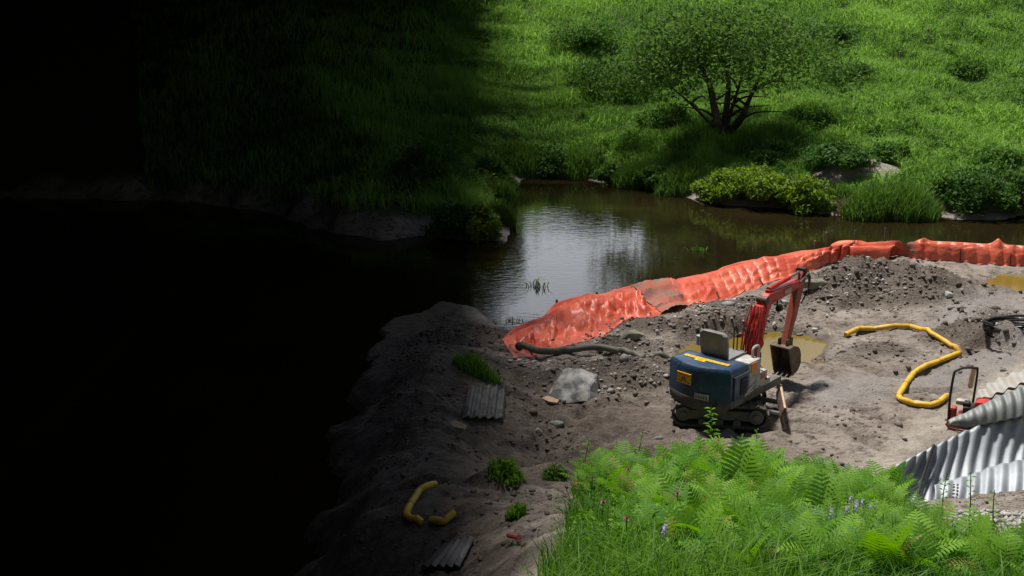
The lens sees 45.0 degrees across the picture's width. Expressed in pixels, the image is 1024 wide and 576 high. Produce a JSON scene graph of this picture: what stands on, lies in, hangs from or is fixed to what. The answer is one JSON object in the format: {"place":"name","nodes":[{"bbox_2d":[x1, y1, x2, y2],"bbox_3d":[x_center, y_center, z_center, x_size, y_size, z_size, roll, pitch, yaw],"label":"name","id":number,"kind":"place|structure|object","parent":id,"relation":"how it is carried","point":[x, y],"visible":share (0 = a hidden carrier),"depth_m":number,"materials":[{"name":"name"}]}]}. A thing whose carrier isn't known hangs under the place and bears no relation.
{"place":"outdoors","nodes":[
{"label":"outdoors","id":0,"kind":"place"},
{"bbox_2d":[0,177,1023,575],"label":"pond water","id":1,"kind":"structure","parent":0,"point":[178,381],"depth_m":23.30,"materials":[{"name":"liquid"}]},
{"bbox_2d":[0,0,1023,575],"bbox_3d":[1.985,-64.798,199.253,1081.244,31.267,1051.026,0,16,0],"label":"ground","id":2,"kind":"structure","parent":0,"point":[70,106],"depth_m":21.81,"materials":[{"name":"soil"}]},
{"bbox_2d":[403,481,437,524],"bbox_3d":[-1.011,2.320,13.481,0.264,0.118,1.048,1,16,5],"label":"containment boom","id":3,"kind":"object","parent":2,"relation":"on","point":[408,507],"visible":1,"depth_m":13.37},
{"bbox_2d":[382,135,477,183],"bbox_3d":[-2.128,-3.338,32.099,2.484,1.308,1.796,0,16,0],"label":"shrub","id":4,"kind":"object","parent":2,"relation":"on","point":[411,160],"visible":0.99,"depth_m":31.91,"materials":[{"name":"green plant"}]},
{"bbox_2d":[429,510,456,524],"bbox_3d":[-0.727,2.410,12.946,0.295,0.142,0.168,0,16,0],"label":"hose","id":5,"kind":"object","parent":2,"relation":"on","point":[447,517],"visible":1,"depth_m":12.91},
{"bbox_2d":[421,536,473,568],"bbox_3d":[-0.548,2.660,12.133,0.435,0.362,0.686,-12,20,-36],"label":"corrugated sheet","id":6,"kind":"object","parent":2,"relation":"on","point":[451,554],"visible":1,"depth_m":12.13,"materials":[{"name":"metal"}]},
{"bbox_2d":[424,199,471,238],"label":"shrub","id":7,"kind":"object","parent":2,"relation":"on","point":[454,222],"visible":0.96,"depth_m":29.88,"materials":[{"name":"green plant"}]},
{"bbox_2d":[452,349,506,384],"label":"grass clump","id":8,"kind":"object","parent":2,"relation":"on","point":[477,367],"visible":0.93,"depth_m":19.03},
{"bbox_2d":[462,383,506,419],"bbox_3d":[-0.378,1.649,18.167,0.542,0.302,2.076,1,16,2],"label":"corrugated sheet","id":9,"kind":"object","parent":2,"relation":"on","point":[479,404],"visible":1,"depth_m":18.03,"materials":[{"name":"metal"}]},
{"bbox_2d":[465,201,503,242],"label":"shrub","id":10,"kind":"object","parent":2,"relation":"on","point":[484,223],"visible":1,"depth_m":29.54,"materials":[{"name":"green plant"}]},
{"bbox_2d":[465,151,509,184],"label":"shrub","id":11,"kind":"object","parent":2,"relation":"on","point":[498,167],"visible":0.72,"depth_m":34.09,"materials":[{"name":"green plant"}]},
{"bbox_2d":[484,195,518,227],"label":"grass clump","id":12,"kind":"object","parent":2,"relation":"on","point":[502,209],"visible":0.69,"depth_m":31.04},
{"bbox_2d":[484,176,519,206],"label":"grass clump","id":13,"kind":"object","parent":2,"relation":"on","point":[502,189],"visible":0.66,"depth_m":33.46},
{"bbox_2d":[481,452,527,486],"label":"grass clump","id":14,"kind":"object","parent":2,"relation":"on","point":[507,465],"visible":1,"depth_m":14.48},
{"bbox_2d":[502,498,531,521],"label":"grass clump","id":15,"kind":"object","parent":2,"relation":"on","point":[518,511],"visible":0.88,"depth_m":12.37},
{"bbox_2d":[497,136,547,178],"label":"grass clump","id":16,"kind":"object","parent":2,"relation":"on","point":[524,164],"visible":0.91,"depth_m":37.44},
{"bbox_2d":[530,145,575,175],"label":"shrub","id":17,"kind":"object","parent":2,"relation":"on","point":[554,158],"visible":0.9,"depth_m":37.34,"materials":[{"name":"green plant"}]},
{"bbox_2d":[541,462,570,480],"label":"grass clump","id":18,"kind":"object","parent":2,"relation":"on","point":[554,469],"visible":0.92,"depth_m":16.00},
{"bbox_2d":[549,368,597,402],"bbox_3d":[0.975,1.507,19.456,0.814,0.420,0.664,0,16,-1],"label":"boulder","id":19,"kind":"object","parent":2,"relation":"on","point":[570,385],"visible":0.98,"depth_m":19.36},
{"bbox_2d":[126,0,1023,218],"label":"meadow grass","id":20,"kind":"structure","parent":2,"relation":"on","point":[454,76],"depth_m":40.06,"materials":[{"name":"plant"}]},
{"bbox_2d":[548,141,604,179],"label":"grass clump","id":21,"kind":"object","parent":2,"relation":"on","point":[582,167],"visible":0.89,"depth_m":37.23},
{"bbox_2d":[536,20,623,49],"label":"shrub","id":22,"kind":"object","parent":2,"relation":"on","point":[593,33],"visible":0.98,"depth_m":45.54,"materials":[{"name":"green plant"}]},
{"bbox_2d":[502,286,664,357],"bbox_3d":[1.123,0.603,22.830,4.544,0.613,1.662,-15,21,-41],"label":"dam section","id":23,"kind":"object","parent":2,"relation":"on","point":[573,319],"visible":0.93,"depth_m":22.88,"materials":[{"name":"orange plastic"}]},
{"bbox_2d":[631,278,687,312],"bbox_3d":[3.023,0.093,24.177,0.995,0.330,1.271,-7,17,-23],"label":"dam joint","id":24,"kind":"object","parent":23,"relation":"on","point":[661,295],"visible":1,"depth_m":24.09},
{"bbox_2d":[515,342,670,358],"bbox_3d":[1.815,1.073,21.074,3.518,0.336,0.785,0,16,0],"label":"suction hose","id":25,"kind":"object","parent":2,"relation":"on","point":[519,346],"visible":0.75,"depth_m":21.12,"materials":[{"name":"black rubber"}]},
{"bbox_2d":[588,161,628,182],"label":"shrub","id":26,"kind":"object","parent":2,"relation":"on","point":[603,172],"visible":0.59,"depth_m":36.40,"materials":[{"name":"green plant"}]},
{"bbox_2d":[577,456,647,499],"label":"fern","id":27,"kind":"object","parent":2,"relation":"on","point":[606,472],"visible":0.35,"depth_m":12.57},
{"bbox_2d":[594,440,639,465],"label":"fern","id":28,"kind":"object","parent":2,"relation":"on","point":[623,449],"visible":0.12,"depth_m":16.23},
{"bbox_2d":[563,57,671,97],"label":"shrub","id":29,"kind":"object","parent":2,"relation":"on","point":[585,74],"visible":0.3,"depth_m":41.50,"materials":[{"name":"green plant"}]},
{"bbox_2d":[607,472,656,502],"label":"fern","id":30,"kind":"object","parent":2,"relation":"on","point":[621,486],"visible":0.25,"depth_m":11.40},
{"bbox_2d":[608,451,661,472],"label":"fern","id":31,"kind":"object","parent":2,"relation":"on","point":[640,454],"visible":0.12,"depth_m":14.77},
{"bbox_2d":[609,154,663,188],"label":"grass clump","id":32,"kind":"object","parent":2,"relation":"on","point":[623,180],"visible":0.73,"depth_m":35.95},
{"bbox_2d":[613,482,669,513],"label":"fern","id":33,"kind":"object","parent":2,"relation":"on","point":[647,492],"visible":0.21,"depth_m":10.89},
{"bbox_2d":[507,299,788,392],"bbox_3d":[2.992,0.912,21.705,2.372,0.552,6.625,14,21,40],"label":"pale rubble","id":34,"kind":"object","parent":2,"relation":"on","point":[624,357],"visible":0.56,"depth_m":20.18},
{"bbox_2d":[610,499,686,529],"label":"fern","id":35,"kind":"object","parent":2,"relation":"on","point":[642,503],"visible":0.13,"depth_m":10.10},
{"bbox_2d":[608,501,695,540],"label":"fern","id":36,"kind":"object","parent":2,"relation":"on","point":[641,513],"visible":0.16,"depth_m":9.43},
{"bbox_2d":[632,164,673,190],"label":"shrub","id":37,"kind":"object","parent":2,"relation":"on","point":[651,176],"visible":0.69,"depth_m":35.44,"materials":[{"name":"green plant"}]},
{"bbox_2d":[632,101,694,128],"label":"shrub","id":38,"kind":"object","parent":2,"relation":"on","point":[661,115],"visible":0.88,"depth_m":38.37,"materials":[{"name":"green plant"}]},
{"bbox_2d":[636,480,706,516],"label":"fern","id":39,"kind":"object","parent":2,"relation":"on","point":[673,492],"visible":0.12,"depth_m":10.51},
{"bbox_2d":[623,526,729,568],"bbox_3d":[1.113,1.852,8.364,0.714,0.414,0.552,3,16,9],"label":"fern","id":40,"kind":"object","parent":2,"relation":"on","point":[677,538],"visible":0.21,"depth_m":8.44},
{"bbox_2d":[650,156,707,196],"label":"grass clump","id":41,"kind":"object","parent":2,"relation":"on","point":[683,176],"visible":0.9,"depth_m":34.91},
{"bbox_2d":[343,255,1023,575],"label":"mud clods","id":42,"kind":"object","parent":2,"relation":"on","point":[496,499],"visible":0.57,"depth_m":17.62,"materials":[{"name":"soil"}]},
{"bbox_2d":[653,441,714,471],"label":"fern","id":43,"kind":"object","parent":2,"relation":"on","point":[683,457],"visible":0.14,"depth_m":14.36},
{"bbox_2d":[657,469,719,500],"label":"fern","id":44,"kind":"object","parent":2,"relation":"on","point":[668,482],"visible":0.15,"depth_m":11.15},
{"bbox_2d":[652,494,733,536],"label":"fern","id":45,"kind":"object","parent":2,"relation":"on","point":[670,510],"visible":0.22,"depth_m":9.01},
{"bbox_2d":[664,502,723,562],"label":"fern","id":46,"kind":"object","parent":2,"relation":"on","point":[696,523],"visible":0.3,"depth_m":8.71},
{"bbox_2d":[669,435,725,457],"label":"fern","id":47,"kind":"object","parent":2,"relation":"on","point":[682,445],"visible":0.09,"depth_m":15.85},
{"bbox_2d":[672,455,727,477],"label":"fern","id":48,"kind":"object","parent":2,"relation":"on","point":[708,465],"visible":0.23,"depth_m":13.57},
{"bbox_2d":[675,467,725,492],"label":"fern","id":49,"kind":"object","parent":2,"relation":"on","point":[687,478],"visible":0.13,"depth_m":11.89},
{"bbox_2d":[663,121,741,155],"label":"grass clump","id":50,"kind":"object","parent":2,"relation":"on","point":[700,132],"visible":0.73,"depth_m":36.82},
{"bbox_2d":[676,477,734,523],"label":"fern","id":51,"kind":"object","parent":2,"relation":"on","point":[695,503],"visible":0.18,"depth_m":9.88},
{"bbox_2d":[684,435,736,460],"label":"fern","id":52,"kind":"object","parent":2,"relation":"on","point":[720,451],"visible":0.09,"depth_m":15.64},
{"bbox_2d":[404,256,1021,564],"bbox_3d":[5.536,1.298,18.868,14.895,3.472,17.084,0,16,0],"label":"rubble","id":53,"kind":"object","parent":2,"relation":"on","point":[533,411],"visible":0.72,"depth_m":23.19,"materials":[{"name":"stone"}]},
{"bbox_2d":[689,167,746,203],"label":"shrub","id":54,"kind":"object","parent":2,"relation":"on","point":[720,187],"visible":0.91,"depth_m":33.66,"materials":[{"name":"green plant"}]},
{"bbox_2d":[698,476,748,510],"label":"fern","id":55,"kind":"object","parent":2,"relation":"on","point":[735,485],"visible":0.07,"depth_m":11.76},
{"bbox_2d":[587,0,867,139],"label":"tree","id":56,"kind":"object","parent":2,"relation":"on","point":[690,42],"visible":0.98,"depth_m":35.55,"materials":[{"name":"green plant"}]},
{"bbox_2d":[695,434,764,483],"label":"fern","id":57,"kind":"object","parent":2,"relation":"on","point":[750,465],"visible":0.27,"depth_m":13.41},
{"bbox_2d":[679,516,780,573],"bbox_3d":[1.474,1.750,8.251,0.654,0.539,0.481,-1,16,-3],"label":"fern","id":58,"kind":"object","parent":2,"relation":"on","point":[763,540],"visible":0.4,"depth_m":8.33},
{"bbox_2d":[669,266,810,430],"bbox_3d":[3.441,0.865,18.980,1.836,1.852,3.056,5,17,18],"label":"mini excavator","id":59,"kind":"object","parent":2,"relation":"on","point":[730,386],"visible":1,"depth_m":18.18,"materials":[{"name":"blue paint"}]},
{"bbox_2d":[720,504,776,530],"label":"fern","id":60,"kind":"object","parent":2,"relation":"on","point":[734,517],"visible":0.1,"depth_m":9.60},
{"bbox_2d":[477,255,1020,404],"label":"gravel","id":61,"kind":"structure","parent":2,"relation":"on","point":[639,359],"depth_m":22.34,"materials":[{"name":"gravel"}]},
{"bbox_2d":[679,332,826,370],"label":"puddle","id":62,"kind":"object","parent":2,"relation":"on","point":[810,348],"visible":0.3,"depth_m":21.97,"materials":[{"name":"liquid"}]},
{"bbox_2d":[723,445,787,473],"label":"fern","id":63,"kind":"object","parent":2,"relation":"on","point":[777,464],"visible":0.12,"depth_m":14.10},
{"bbox_2d":[720,492,797,520],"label":"fern","id":64,"kind":"object","parent":2,"relation":"on","point":[737,502],"visible":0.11,"depth_m":10.18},
{"bbox_2d":[717,119,804,157],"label":"grass clump","id":65,"kind":"object","parent":2,"relation":"on","point":[751,138],"visible":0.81,"depth_m":35.99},
{"bbox_2d":[508,443,1023,575],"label":"bank grass","id":66,"kind":"structure","parent":2,"relation":"on","point":[571,562],"depth_m":8.21,"materials":[{"name":"plant"}]},
{"bbox_2d":[738,472,793,500],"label":"fern","id":67,"kind":"object","parent":2,"relation":"on","point":[755,488],"visible":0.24,"depth_m":11.64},
{"bbox_2d":[733,162,803,203],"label":"shrub","id":68,"kind":"object","parent":2,"relation":"on","point":[763,185],"visible":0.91,"depth_m":33.06,"materials":[{"name":"green plant"}]},
{"bbox_2d":[745,138,804,162],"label":"shrub","id":69,"kind":"object","parent":2,"relation":"on","point":[776,149],"visible":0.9,"depth_m":35.06,"materials":[{"name":"green plant"}]},
{"bbox_2d":[754,504,804,529],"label":"fern","id":70,"kind":"object","parent":2,"relation":"on","point":[776,513],"visible":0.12,"depth_m":9.50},
{"bbox_2d":[753,477,808,508],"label":"fern","id":71,"kind":"object","parent":2,"relation":"on","point":[787,494],"visible":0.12,"depth_m":11.47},
{"bbox_2d":[758,459,804,487],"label":"fern","id":72,"kind":"object","parent":2,"relation":"on","point":[772,471],"visible":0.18,"depth_m":13.75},
{"bbox_2d":[670,240,905,311],"bbox_3d":[5.614,-0.362,26.090,6.886,0.673,1.353,-11,19,-34],"label":"dam section","id":73,"kind":"object","parent":2,"relation":"on","point":[729,281],"visible":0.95,"depth_m":25.91,"materials":[{"name":"plastic"}]},
{"bbox_2d":[748,484,833,526],"bbox_3d":[2.147,1.909,9.493,0.671,0.478,0.643,6,25,27],"label":"fern","id":74,"kind":"object","parent":2,"relation":"on","point":[777,500],"visible":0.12,"depth_m":9.69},
{"bbox_2d":[563,455,1023,575],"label":"bank weeds","id":75,"kind":"object","parent":2,"relation":"on","point":[591,511],"visible":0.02,"depth_m":9.29,"materials":[{"name":"plant"}]},
{"bbox_2d":[767,519,824,575],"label":"fern","id":76,"kind":"object","parent":2,"relation":"on","point":[797,533],"visible":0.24,"depth_m":8.42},
{"bbox_2d":[766,451,833,468],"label":"fern","id":77,"kind":"object","parent":2,"relation":"on","point":[815,462],"visible":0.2,"depth_m":15.74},
{"bbox_2d":[767,504,841,542],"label":"fern","id":78,"kind":"object","parent":2,"relation":"on","point":[815,510],"visible":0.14,"depth_m":8.89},
{"bbox_2d":[774,173,837,214],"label":"shrub","id":79,"kind":"object","parent":2,"relation":"on","point":[802,190],"visible":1,"depth_m":32.59,"materials":[{"name":"green plant"}]},
{"bbox_2d":[788,475,825,498],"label":"fern","id":80,"kind":"object","parent":2,"relation":"on","point":[798,486],"visible":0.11,"depth_m":12.45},
{"bbox_2d":[777,103,843,129],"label":"shrub","id":81,"kind":"object","parent":2,"relation":"on","point":[817,114],"visible":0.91,"depth_m":36.64,"materials":[{"name":"green plant"}]},
{"bbox_2d":[763,510,860,559],"bbox_3d":[2.030,1.794,8.552,0.603,0.452,0.751,21,26,39],"label":"fern","id":82,"kind":"object","parent":2,"relation":"on","point":[816,527],"visible":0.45,"depth_m":8.64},
{"bbox_2d":[794,472,842,501],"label":"fern","id":83,"kind":"object","parent":2,"relation":"on","point":[809,482],"visible":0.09,"depth_m":12.61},
{"bbox_2d":[789,470,850,518],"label":"fern","id":84,"kind":"object","parent":2,"relation":"on","point":[828,491],"visible":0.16,"depth_m":10.42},
{"bbox_2d":[777,525,872,574],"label":"fern","id":85,"kind":"object","parent":2,"relation":"on","point":[838,546],"visible":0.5,"depth_m":8.35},
{"bbox_2d":[798,505,863,550],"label":"fern","id":86,"kind":"object","parent":2,"relation":"on","point":[829,519],"visible":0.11,"depth_m":9.03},
{"bbox_2d":[796,20,866,43],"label":"shrub","id":87,"kind":"object","parent":2,"relation":"on","point":[843,32],"visible":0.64,"depth_m":42.68,"materials":[{"name":"green plant"}]},
{"bbox_2d":[826,184,853,210],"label":"grass clump","id":88,"kind":"object","parent":2,"relation":"on","point":[840,190],"visible":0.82,"depth_m":32.66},
{"bbox_2d":[799,138,882,170],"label":"shrub","id":89,"kind":"object","parent":2,"relation":"on","point":[847,155],"visible":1,"depth_m":33.44,"materials":[{"name":"green plant"}]},
{"bbox_2d":[806,60,879,82],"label":"shrub","id":90,"kind":"object","parent":2,"relation":"on","point":[865,69],"visible":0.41,"depth_m":39.61,"materials":[{"name":"green plant"}]},
{"bbox_2d":[838,179,898,221],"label":"grass clump","id":91,"kind":"object","parent":2,"relation":"on","point":[869,204],"visible":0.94,"depth_m":31.85,"materials":[{"name":"plant"}]},
{"bbox_2d":[842,475,894,502],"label":"fern","id":92,"kind":"object","parent":2,"relation":"on","point":[858,485],"visible":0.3,"depth_m":12.63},
{"bbox_2d":[841,497,908,523],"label":"fern","id":93,"kind":"object","parent":2,"relation":"on","point":[876,503],"visible":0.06,"depth_m":10.72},
{"bbox_2d":[849,476,908,503],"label":"fern","id":94,"kind":"object","parent":2,"relation":"on","point":[885,485],"visible":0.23,"depth_m":12.57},
{"bbox_2d":[850,532,914,565],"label":"fern","id":95,"kind":"object","parent":2,"relation":"on","point":[908,561],"visible":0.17,"depth_m":8.36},
{"bbox_2d":[847,516,923,575],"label":"fern","id":96,"kind":"object","parent":2,"relation":"on","point":[893,543],"visible":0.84,"depth_m":8.18,"materials":[{"name":"plant"}]},
{"bbox_2d":[861,140,911,163],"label":"shrub","id":97,"kind":"object","parent":2,"relation":"on","point":[886,147],"visible":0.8,"depth_m":34.13,"materials":[{"name":"green plant"}]},
{"bbox_2d":[862,459,916,487],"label":"fern","id":98,"kind":"object","parent":2,"relation":"on","point":[896,471],"visible":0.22,"depth_m":13.62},
{"bbox_2d":[844,323,961,407],"bbox_3d":[6.842,1.203,20.729,1.803,0.271,3.904,0,16,0],"label":"hose","id":99,"kind":"object","parent":2,"relation":"on","point":[914,372],"visible":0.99,"depth_m":20.95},
{"bbox_2d":[876,175,945,222],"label":"grass clump","id":100,"kind":"object","parent":2,"relation":"on","point":[912,204],"visible":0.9,"depth_m":31.82,"materials":[{"name":"plant"}]},
{"bbox_2d":[873,523,967,571],"bbox_3d":[2.768,1.864,8.593,0.484,0.286,0.624,-14,21,-40],"label":"fern","id":101,"kind":"object","parent":2,"relation":"on","point":[941,546],"visible":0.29,"depth_m":8.53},
{"bbox_2d":[894,492,953,526],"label":"fern","id":102,"kind":"object","parent":2,"relation":"on","point":[926,508],"visible":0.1,"depth_m":10.80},
{"bbox_2d":[904,521,960,575],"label":"fern","id":103,"kind":"object","parent":2,"relation":"on","point":[920,528],"visible":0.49,"depth_m":8.48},
{"bbox_2d":[902,509,977,568],"bbox_3d":[2.941,1.926,8.915,0.745,0.362,0.537,-17,17,-27],"label":"fern","id":104,"kind":"object","parent":2,"relation":"on","point":[930,525],"visible":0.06,"depth_m":9.04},
{"bbox_2d":[927,172,969,204],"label":"shrub","id":105,"kind":"object","parent":2,"relation":"on","point":[939,184],"visible":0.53,"depth_m":32.56,"materials":[{"name":"green plant"}]},
{"bbox_2d":[879,368,1023,500],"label":"steel culvert","id":106,"kind":"object","parent":2,"relation":"on","point":[989,454],"visible":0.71,"depth_m":17.27,"materials":[{"name":"grey metal"}]},
{"bbox_2d":[941,55,990,79],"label":"shrub","id":107,"kind":"object","parent":2,"relation":"on","point":[967,69],"visible":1,"depth_m":39.85,"materials":[{"name":"green plant"}]},
{"bbox_2d":[945,366,989,431],"bbox_3d":[6.691,1.598,17.868,0.713,0.918,0.400,8,18,26],"label":"plate compactor","id":108,"kind":"object","parent":2,"relation":"on","point":[968,405],"visible":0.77,"depth_m":17.90,"materials":[{"name":"red paint"}]},
{"bbox_2d":[912,238,1023,265],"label":"dam section","id":109,"kind":"object","parent":2,"relation":"on","point":[998,252],"visible":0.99,"depth_m":27.15,"materials":[{"name":"plastic"}]},
{"bbox_2d":[928,505,1017,560],"bbox_3d":[3.290,1.902,8.908,0.615,0.532,0.657,-5,17,-18],"label":"fern","id":110,"kind":"object","parent":2,"relation":"on","point":[984,529],"visible":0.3,"depth_m":9.07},
{"bbox_2d":[938,508,1023,535],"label":"white gravel","id":111,"kind":"structure","parent":2,"relation":"on","point":[1010,513],"depth_m":12.61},
{"bbox_2d":[939,159,1023,215],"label":"shrub","id":112,"kind":"object","parent":2,"relation":"on","point":[978,188],"visible":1,"depth_m":31.99,"materials":[{"name":"green plant"}]},
{"bbox_2d":[945,527,1023,575],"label":"fern","id":113,"kind":"object","parent":2,"relation":"on","point":[988,554],"visible":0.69,"depth_m":8.47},
{"bbox_2d":[968,144,1023,169],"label":"shrub","id":114,"kind":"object","parent":2,"relation":"on","point":[1003,157],"visible":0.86,"depth_m":33.70,"materials":[{"name":"green plant"}]},
{"bbox_2d":[980,274,1023,291],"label":"puddle","id":115,"kind":"object","parent":2,"relation":"on","point":[1014,282],"visible":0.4,"depth_m":26.09,"materials":[{"name":"liquid"}]},
{"bbox_2d":[982,314,1023,338],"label":"pipe coil","id":116,"kind":"object","parent":2,"relation":"on","point":[989,328],"visible":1,"depth_m":21.67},
{"bbox_2d":[996,165,1023,210],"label":"shrub","id":117,"kind":"object","parent":2,"relation":"on","point":[1019,169],"visible":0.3,"depth_m":32.44,"materials":[{"name":"green plant"}]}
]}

